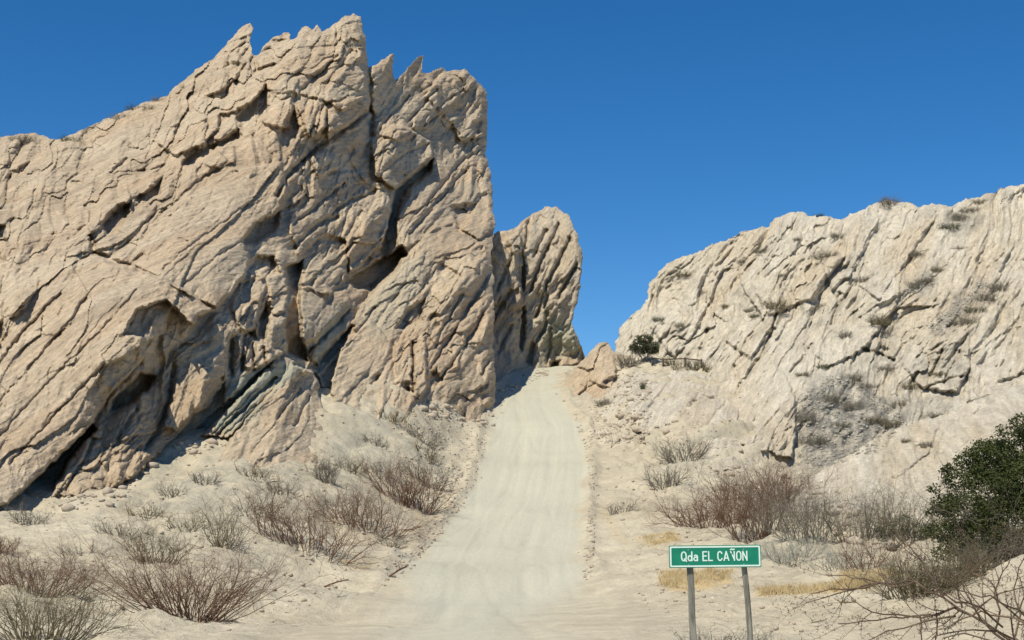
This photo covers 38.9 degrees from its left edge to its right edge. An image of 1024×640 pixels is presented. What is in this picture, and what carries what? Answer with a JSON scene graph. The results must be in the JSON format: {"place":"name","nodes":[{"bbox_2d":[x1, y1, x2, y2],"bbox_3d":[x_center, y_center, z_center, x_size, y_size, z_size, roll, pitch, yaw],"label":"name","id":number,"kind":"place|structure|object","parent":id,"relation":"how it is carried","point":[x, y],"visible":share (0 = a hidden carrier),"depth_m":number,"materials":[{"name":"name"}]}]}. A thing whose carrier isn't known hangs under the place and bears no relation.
{"place":"outdoors","nodes":[
{"label":"outdoors","id":0,"kind":"place"},
{"bbox_2d":[281,365,645,639],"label":"road","id":1,"kind":"structure","parent":0,"point":[501,558],"depth_m":60.76,"materials":[{"name":"sand"}]},
{"bbox_2d":[0,355,1023,639],"bbox_3d":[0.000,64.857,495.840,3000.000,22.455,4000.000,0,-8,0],"label":"ground","id":2,"kind":"structure","parent":0,"point":[616,547],"depth_m":54.19,"materials":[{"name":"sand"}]},
{"bbox_2d":[0,530,24,555],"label":"dry bush","id":3,"kind":"object","parent":2,"relation":"on","point":[1,541],"visible":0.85,"depth_m":42.24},
{"bbox_2d":[2,498,66,525],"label":"dry bush","id":4,"kind":"object","parent":2,"relation":"on","point":[17,518],"visible":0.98,"depth_m":54.10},
{"bbox_2d":[0,533,143,599],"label":"dry bush","id":5,"kind":"object","parent":2,"relation":"on","point":[30,572],"visible":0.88,"depth_m":32.06,"materials":[{"name":"plant"}]},
{"bbox_2d":[47,535,120,558],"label":"shrub","id":6,"kind":"object","parent":2,"relation":"on","point":[81,549],"visible":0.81,"depth_m":42.06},
{"bbox_2d":[0,541,203,639],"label":"dry bush","id":7,"kind":"object","parent":2,"relation":"on","point":[37,628],"visible":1,"depth_m":22.79,"materials":[{"name":"plant"}]},
{"bbox_2d":[90,513,147,539],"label":"shrub","id":8,"kind":"object","parent":2,"relation":"on","point":[103,525],"visible":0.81,"depth_m":48.76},
{"bbox_2d":[120,500,167,518],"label":"shrub","id":9,"kind":"object","parent":2,"relation":"on","point":[146,517],"visible":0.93,"depth_m":58.27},
{"bbox_2d":[107,499,215,564],"bbox_3d":[-10.281,6.087,42.265,3.521,2.163,2.324,-1,-8,9],"label":"dry bush","id":10,"kind":"object","parent":2,"relation":"on","point":[161,548],"visible":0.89,"depth_m":42.21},
{"bbox_2d":[149,475,192,497],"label":"shrub","id":11,"kind":"object","parent":2,"relation":"on","point":[171,490],"visible":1,"depth_m":62.23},
{"bbox_2d":[1,484,367,622],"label":"dry bush","id":12,"kind":"object","parent":2,"relation":"on","point":[186,598],"visible":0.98,"depth_m":28.85,"materials":[{"name":"plant"}]},
{"bbox_2d":[158,507,223,532],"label":"shrub","id":13,"kind":"object","parent":2,"relation":"on","point":[174,527],"visible":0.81,"depth_m":52.46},
{"bbox_2d":[188,465,229,485],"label":"shrub","id":14,"kind":"object","parent":2,"relation":"on","point":[201,482],"visible":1,"depth_m":63.86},
{"bbox_2d":[180,485,271,549],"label":"dry bush","id":15,"kind":"object","parent":2,"relation":"on","point":[218,543],"visible":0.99,"depth_m":49.55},
{"bbox_2d":[0,13,495,510],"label":"rock cliff","id":16,"kind":"structure","parent":2,"relation":"on","point":[235,241],"depth_m":100.39,"materials":[{"name":"stone"}]},
{"bbox_2d":[5,133,36,144],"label":"ridge shrub","id":17,"kind":"object","parent":16,"relation":"on","point":[29,139],"visible":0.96,"depth_m":111.09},
{"bbox_2d":[58,132,82,142],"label":"ridge shrub","id":18,"kind":"object","parent":16,"relation":"on","point":[69,139],"visible":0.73,"depth_m":111.57,"materials":[{"name":"grey plant"}]},
{"bbox_2d":[104,109,129,119],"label":"ridge shrub","id":19,"kind":"object","parent":16,"relation":"on","point":[119,117],"visible":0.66,"depth_m":117.34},
{"bbox_2d":[124,101,158,110],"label":"ridge shrub","id":20,"kind":"object","parent":16,"relation":"on","point":[132,107],"visible":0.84,"depth_m":119.75,"materials":[{"name":"grey plant"}]},
{"bbox_2d":[218,485,291,521],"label":"shrub","id":21,"kind":"object","parent":2,"relation":"on","point":[251,505],"visible":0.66,"depth_m":61.03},
{"bbox_2d":[234,461,285,483],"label":"shrub","id":22,"kind":"object","parent":2,"relation":"on","point":[255,472],"visible":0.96,"depth_m":66.12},
{"bbox_2d":[255,472,306,497],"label":"shrub","id":23,"kind":"object","parent":2,"relation":"on","point":[278,487],"visible":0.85,"depth_m":64.90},
{"bbox_2d":[220,457,405,564],"bbox_3d":[-7.079,6.868,52.578,7.076,4.226,4.349,-2,-9,13],"label":"dry bush","id":24,"kind":"object","parent":2,"relation":"on","point":[271,516],"visible":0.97,"depth_m":52.19,"materials":[{"name":"plant"}]},
{"bbox_2d":[291,450,352,484],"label":"dry bush","id":25,"kind":"object","parent":2,"relation":"on","point":[330,472],"visible":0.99,"depth_m":70.48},
{"bbox_2d":[328,450,374,475],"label":"shrub","id":26,"kind":"object","parent":2,"relation":"on","point":[355,467],"visible":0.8,"depth_m":77.39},
{"bbox_2d":[279,469,450,540],"bbox_3d":[-6.549,8.047,64.227,8.031,3.520,4.677,3,-9,-20],"label":"dry bush","id":27,"kind":"object","parent":2,"relation":"on","point":[357,503],"visible":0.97,"depth_m":63.95,"materials":[{"name":"plant"}]},
{"bbox_2d":[358,431,390,449],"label":"shrub","id":28,"kind":"object","parent":2,"relation":"on","point":[375,442],"visible":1,"depth_m":85.28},
{"bbox_2d":[348,456,408,482],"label":"shrub","id":29,"kind":"object","parent":2,"relation":"on","point":[380,464],"visible":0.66,"depth_m":79.21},
{"bbox_2d":[371,405,410,423],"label":"shrub","id":30,"kind":"object","parent":2,"relation":"on","point":[391,414],"visible":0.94,"depth_m":91.91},
{"bbox_2d":[374,534,407,548],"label":"shrub","id":31,"kind":"object","parent":2,"relation":"on","point":[395,546],"visible":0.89,"depth_m":62.81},
{"bbox_2d":[389,559,406,575],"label":"dead branch","id":32,"kind":"object","parent":2,"relation":"on","point":[398,569],"visible":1,"depth_m":52.48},
{"bbox_2d":[345,431,474,514],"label":"dry bush","id":33,"kind":"object","parent":2,"relation":"on","point":[408,489],"visible":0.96,"depth_m":74.81,"materials":[{"name":"plant"}]},
{"bbox_2d":[396,418,451,448],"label":"shrub","id":34,"kind":"object","parent":2,"relation":"on","point":[417,433],"visible":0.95,"depth_m":91.12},
{"bbox_2d":[386,446,462,490],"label":"dry bush","id":35,"kind":"object","parent":2,"relation":"on","point":[423,468],"visible":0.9,"depth_m":81.47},
{"bbox_2d":[411,438,445,465],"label":"shrub","id":36,"kind":"object","parent":2,"relation":"on","point":[427,450],"visible":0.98,"depth_m":87.56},
{"bbox_2d":[51,369,899,551],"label":"rubble","id":37,"kind":"object","parent":2,"relation":"on","point":[430,413],"visible":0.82,"depth_m":85.96,"materials":[{"name":"stone"}]},
{"bbox_2d":[491,206,584,378],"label":"rock tower","id":38,"kind":"structure","parent":2,"relation":"on","point":[536,260],"depth_m":152.26,"materials":[{"name":"stone"}]},
{"bbox_2d":[564,342,633,398],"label":"rock outcrop","id":39,"kind":"object","parent":2,"relation":"on","point":[594,374],"visible":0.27,"depth_m":124.63,"materials":[{"name":"stone"}]},
{"bbox_2d":[611,350,645,368],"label":"dry bush","id":40,"kind":"object","parent":39,"relation":"on","point":[627,363],"visible":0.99,"depth_m":124.87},
{"bbox_2d":[606,497,646,514],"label":"dry bush","id":41,"kind":"object","parent":2,"relation":"on","point":[621,508],"visible":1,"depth_m":73.56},
{"bbox_2d":[633,453,694,490],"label":"dry bush","id":42,"kind":"object","parent":2,"relation":"on","point":[660,478],"visible":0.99,"depth_m":84.11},
{"bbox_2d":[578,369,755,469],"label":"rock ledge","id":43,"kind":"object","parent":2,"relation":"on","point":[714,412],"visible":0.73,"depth_m":106.68,"materials":[{"name":"stone"}]},
{"bbox_2d":[592,398,612,405],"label":"hill shrub","id":44,"kind":"object","parent":43,"relation":"on","point":[601,402],"visible":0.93,"depth_m":111.93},
{"bbox_2d":[639,377,645,389],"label":"hill shrub","id":45,"kind":"object","parent":43,"relation":"on","point":[643,386],"visible":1,"depth_m":113.32,"materials":[{"name":"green plant"}]},
{"bbox_2d":[651,356,701,367],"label":"rail fence","id":46,"kind":"object","parent":43,"relation":"on","point":[652,358],"visible":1,"depth_m":124.86,"materials":[{"name":"brown wood"}]},
{"bbox_2d":[690,358,712,372],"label":"dry bush","id":47,"kind":"object","parent":43,"relation":"on","point":[703,366],"visible":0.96,"depth_m":124.33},
{"bbox_2d":[659,622,754,639],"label":"dry bush","id":48,"kind":"object","parent":2,"relation":"on","point":[724,637],"visible":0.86,"depth_m":20.17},
{"bbox_2d":[633,469,784,529],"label":"dry bush","id":49,"kind":"object","parent":2,"relation":"on","point":[700,514],"visible":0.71,"depth_m":67.63,"materials":[{"name":"plant"}]},
{"bbox_2d":[669,545,760,639],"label":"road sign","id":50,"kind":"object","parent":2,"relation":"on","point":[691,557],"visible":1,"depth_m":18.75,"materials":[{"name":"metal"}]},
{"bbox_2d":[698,463,778,500],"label":"dry bush","id":51,"kind":"object","parent":2,"relation":"on","point":[728,484],"visible":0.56,"depth_m":76.18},
{"bbox_2d":[753,622,784,639],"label":"dry bush","id":52,"kind":"object","parent":2,"relation":"on","point":[758,635],"visible":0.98,"depth_m":20.42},
{"bbox_2d":[639,530,901,595],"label":"dry grass","id":53,"kind":"structure","parent":2,"relation":"on","point":[817,587],"depth_m":41.46,"materials":[{"name":"plant"}]},
{"bbox_2d":[670,422,873,543],"bbox_3d":[10.577,7.020,61.199,9.049,6.010,7.064,3,-9,-21],"label":"dry bush","id":54,"kind":"object","parent":2,"relation":"on","point":[764,532],"visible":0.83,"depth_m":60.08,"materials":[{"name":"plant"}]},
{"bbox_2d":[735,522,851,565],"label":"silver shrub","id":55,"kind":"object","parent":2,"relation":"on","point":[779,559],"visible":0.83,"depth_m":50.53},
{"bbox_2d":[726,454,889,545],"bbox_3d":[11.592,7.034,56.364,6.439,3.815,5.812,0,-8,0],"label":"dry bush","id":56,"kind":"object","parent":2,"relation":"on","point":[804,525],"visible":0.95,"depth_m":56.24,"materials":[{"name":"plant"}]},
{"bbox_2d":[792,537,884,570],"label":"silver shrub","id":57,"kind":"object","parent":2,"relation":"on","point":[832,559],"visible":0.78,"depth_m":48.58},
{"bbox_2d":[817,512,913,572],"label":"dry bush","id":58,"kind":"object","parent":2,"relation":"on","point":[858,560],"visible":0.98,"depth_m":46.06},
{"bbox_2d":[802,464,943,542],"bbox_3d":[13.661,7.277,56.345,5.946,3.626,5.263,5,-10,-33],"label":"dry bush","id":59,"kind":"object","parent":2,"relation":"on","point":[866,513],"visible":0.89,"depth_m":56.12,"materials":[{"name":"plant"}]},
{"bbox_2d":[772,511,1023,639],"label":"thorn bush","id":60,"kind":"object","parent":2,"relation":"on","point":[992,629],"visible":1,"depth_m":8.84,"materials":[{"name":"brown plant"}]},
{"bbox_2d":[853,472,957,540],"bbox_3d":[15.406,7.074,55.918,4.743,3.549,4.432,0,-8,0],"label":"dry bush","id":61,"kind":"object","parent":2,"relation":"on","point":[905,513],"visible":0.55,"depth_m":55.87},
{"bbox_2d":[869,514,955,548],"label":"shrub","id":62,"kind":"object","parent":2,"relation":"on","point":[912,534],"visible":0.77,"depth_m":53.04,"materials":[{"name":"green plant"}]},
{"bbox_2d":[844,524,1013,599],"bbox_3d":[7.222,4.146,25.160,3.231,1.509,2.625,0,-8,0],"label":"dry bush","id":63,"kind":"object","parent":2,"relation":"on","point":[924,582],"visible":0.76,"depth_m":25.06,"materials":[{"name":"plant"}]},
{"bbox_2d":[881,412,1023,564],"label":"green bush","id":64,"kind":"object","parent":2,"relation":"on","point":[1002,475],"visible":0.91,"depth_m":40.99,"materials":[{"name":"green plant"}]},
{"bbox_2d":[895,520,1023,590],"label":"dry bush","id":65,"kind":"object","parent":2,"relation":"on","point":[1019,552],"visible":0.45,"depth_m":25.88,"materials":[{"name":"brown plant"}]},
{"bbox_2d":[0,0,1023,356],"label":"sky","id":66,"kind":"structure","parent":0,"point":[665,131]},
{"bbox_2d":[614,184,1023,509],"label":"hill","id":67,"kind":"structure","parent":0,"point":[761,359],"depth_m":122.88,"materials":[{"name":"stone"}]},
{"bbox_2d":[628,332,661,362],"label":"tree","id":68,"kind":"object","parent":67,"relation":"on","point":[648,346],"visible":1,"depth_m":125.53,"materials":[{"name":"green plant"}]},
{"bbox_2d":[649,313,663,321],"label":"hill shrub","id":69,"kind":"object","parent":67,"relation":"on","point":[657,319],"visible":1,"depth_m":137.15,"materials":[{"name":"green plant"}]},
{"bbox_2d":[658,352,696,370],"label":"dry bush","id":70,"kind":"object","parent":67,"relation":"on","point":[670,362],"visible":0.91,"depth_m":124.34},
{"bbox_2d":[671,322,686,327],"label":"hill shrub","id":71,"kind":"object","parent":67,"relation":"on","point":[680,325],"visible":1,"depth_m":133.49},
{"bbox_2d":[639,428,726,464],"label":"dry bush","id":72,"kind":"object","parent":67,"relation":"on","point":[667,458],"visible":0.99,"depth_m":89.56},
{"bbox_2d":[674,270,693,277],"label":"hill shrub","id":73,"kind":"object","parent":67,"relation":"on","point":[684,274],"visible":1,"depth_m":144.43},
{"bbox_2d":[683,359,700,370],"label":"dry bush","id":74,"kind":"object","parent":67,"relation":"on","point":[688,362],"visible":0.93,"depth_m":125.09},
{"bbox_2d":[733,257,745,263],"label":"hill shrub","id":75,"kind":"object","parent":67,"relation":"on","point":[741,260],"visible":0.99,"depth_m":141.99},
{"bbox_2d":[747,310,759,318],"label":"hill shrub","id":76,"kind":"object","parent":67,"relation":"on","point":[753,316],"visible":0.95,"depth_m":128.32,"materials":[{"name":"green plant"}]},
{"bbox_2d":[750,246,768,253],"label":"hill shrub","id":77,"kind":"object","parent":67,"relation":"on","point":[756,251],"visible":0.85,"depth_m":141.33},
{"bbox_2d":[761,296,789,309],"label":"hill shrub","id":78,"kind":"object","parent":67,"relation":"on","point":[776,305],"visible":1,"depth_m":125.48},
{"bbox_2d":[726,448,847,503],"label":"dry bush","id":79,"kind":"object","parent":67,"relation":"on","point":[801,481],"visible":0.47,"depth_m":78.64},
{"bbox_2d":[781,405,821,425],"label":"hill shrub","id":80,"kind":"object","parent":67,"relation":"on","point":[812,417],"visible":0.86,"depth_m":97.94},
{"bbox_2d":[794,371,810,376],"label":"hill shrub","id":81,"kind":"object","parent":67,"relation":"on","point":[799,374],"visible":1,"depth_m":108.50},
{"bbox_2d":[796,431,835,444],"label":"hill shrub","id":82,"kind":"object","parent":67,"relation":"on","point":[820,439],"visible":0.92,"depth_m":94.48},
{"bbox_2d":[806,300,827,307],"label":"hill shrub","id":83,"kind":"object","parent":67,"relation":"on","point":[818,305],"visible":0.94,"depth_m":125.33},
{"bbox_2d":[807,249,840,259],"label":"hill shrub","id":84,"kind":"object","parent":67,"relation":"on","point":[825,255],"visible":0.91,"depth_m":132.26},
{"bbox_2d":[814,359,833,369],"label":"hill shrub","id":85,"kind":"object","parent":67,"relation":"on","point":[826,367],"visible":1,"depth_m":110.23,"materials":[{"name":"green plant"}]},
{"bbox_2d":[819,389,843,402],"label":"hill shrub","id":86,"kind":"object","parent":67,"relation":"on","point":[830,397],"visible":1,"depth_m":101.76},
{"bbox_2d":[829,230,847,238],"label":"hill shrub","id":87,"kind":"object","parent":67,"relation":"on","point":[836,236],"visible":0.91,"depth_m":136.82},
{"bbox_2d":[830,418,854,427],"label":"hill shrub","id":88,"kind":"object","parent":67,"relation":"on","point":[838,424],"visible":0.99,"depth_m":97.10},
{"bbox_2d":[835,329,852,337],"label":"hill shrub","id":89,"kind":"object","parent":67,"relation":"on","point":[841,335],"visible":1,"depth_m":115.90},
{"bbox_2d":[838,397,869,410],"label":"hill shrub","id":90,"kind":"object","parent":67,"relation":"on","point":[849,406],"visible":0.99,"depth_m":101.24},
{"bbox_2d":[844,370,864,381],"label":"hill shrub","id":91,"kind":"object","parent":67,"relation":"on","point":[854,378],"visible":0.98,"depth_m":107.33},
{"bbox_2d":[851,275,870,282],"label":"hill shrub","id":92,"kind":"object","parent":67,"relation":"on","point":[861,280],"visible":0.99,"depth_m":126.15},
{"bbox_2d":[858,382,878,388],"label":"hill shrub","id":93,"kind":"object","parent":67,"relation":"on","point":[869,386],"visible":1,"depth_m":105.61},
{"bbox_2d":[857,411,891,423],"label":"hill shrub","id":94,"kind":"object","parent":67,"relation":"on","point":[877,419],"visible":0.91,"depth_m":99.01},
{"bbox_2d":[862,312,900,326],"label":"hill shrub","id":95,"kind":"object","parent":67,"relation":"on","point":[879,320],"visible":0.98,"depth_m":115.43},
{"bbox_2d":[872,364,898,371],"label":"hill shrub","id":96,"kind":"object","parent":67,"relation":"on","point":[887,369],"visible":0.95,"depth_m":108.60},
{"bbox_2d":[875,196,902,206],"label":"hill shrub","id":97,"kind":"object","parent":67,"relation":"on","point":[887,201],"visible":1,"depth_m":142.88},
{"bbox_2d":[875,418,905,427],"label":"hill shrub","id":98,"kind":"object","parent":67,"relation":"on","point":[886,424],"visible":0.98,"depth_m":98.10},
{"bbox_2d":[798,270,995,468],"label":"scree","id":99,"kind":"structure","parent":67,"relation":"on","point":[913,291],"depth_m":100.06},
{"bbox_2d":[890,398,909,408],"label":"hill shrub","id":100,"kind":"object","parent":67,"relation":"on","point":[899,404],"visible":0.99,"depth_m":101.54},
{"bbox_2d":[793,384,1023,527],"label":"hill spur","id":101,"kind":"structure","parent":67,"relation":"attached to","point":[951,433],"depth_m":79.56,"materials":[{"name":"stone"}]},
{"bbox_2d":[915,440,934,447],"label":"hill shrub","id":102,"kind":"object","parent":101,"relation":"on","point":[925,444],"visible":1,"depth_m":80.87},
{"bbox_2d":[899,378,921,389],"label":"hill shrub","id":103,"kind":"object","parent":67,"relation":"on","point":[911,386],"visible":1,"depth_m":103.76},
{"bbox_2d":[900,275,923,288],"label":"hill shrub","id":104,"kind":"object","parent":67,"relation":"on","point":[912,284],"visible":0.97,"depth_m":121.66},
{"bbox_2d":[907,247,924,257],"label":"hill shrub","id":105,"kind":"object","parent":67,"relation":"on","point":[915,253],"visible":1,"depth_m":128.36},
{"bbox_2d":[912,276,934,282],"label":"hill shrub","id":106,"kind":"object","parent":67,"relation":"on","point":[921,280],"visible":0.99,"depth_m":122.40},
{"bbox_2d":[918,411,939,418],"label":"hill shrub","id":107,"kind":"object","parent":67,"relation":"on","point":[932,416],"visible":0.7,"depth_m":97.91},
{"bbox_2d":[931,265,943,271],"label":"hill shrub","id":108,"kind":"object","parent":67,"relation":"on","point":[938,269],"visible":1,"depth_m":124.87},
{"bbox_2d":[927,370,947,375],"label":"hill shrub","id":109,"kind":"object","parent":67,"relation":"on","point":[936,374],"visible":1,"depth_m":104.47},
{"bbox_2d":[937,218,962,229],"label":"hill shrub","id":110,"kind":"object","parent":67,"relation":"on","point":[947,226],"visible":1,"depth_m":133.27,"materials":[{"name":"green plant"}]},
{"bbox_2d":[949,210,968,220],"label":"hill shrub","id":111,"kind":"object","parent":67,"relation":"on","point":[959,216],"visible":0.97,"depth_m":135.45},
{"bbox_2d":[948,313,979,325],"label":"hill shrub","id":112,"kind":"object","parent":67,"relation":"on","point":[962,319],"visible":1,"depth_m":112.10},
{"bbox_2d":[959,205,980,212],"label":"hill shrub","id":113,"kind":"object","parent":67,"relation":"on","point":[970,209],"visible":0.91,"depth_m":136.74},
{"bbox_2d":[960,304,986,312],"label":"hill shrub","id":114,"kind":"object","parent":67,"relation":"on","point":[976,310],"visible":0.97,"depth_m":113.85,"materials":[{"name":"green plant"}]},
{"bbox_2d":[971,198,988,203],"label":"hill shrub","id":115,"kind":"object","parent":67,"relation":"on","point":[979,201],"visible":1,"depth_m":138.30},
{"bbox_2d":[974,291,1002,300],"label":"hill shrub","id":116,"kind":"object","parent":67,"relation":"on","point":[985,296],"visible":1,"depth_m":115.62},
{"bbox_2d":[986,274,1011,291],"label":"hill shrub","id":117,"kind":"object","parent":67,"relation":"on","point":[997,287],"visible":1,"depth_m":117.31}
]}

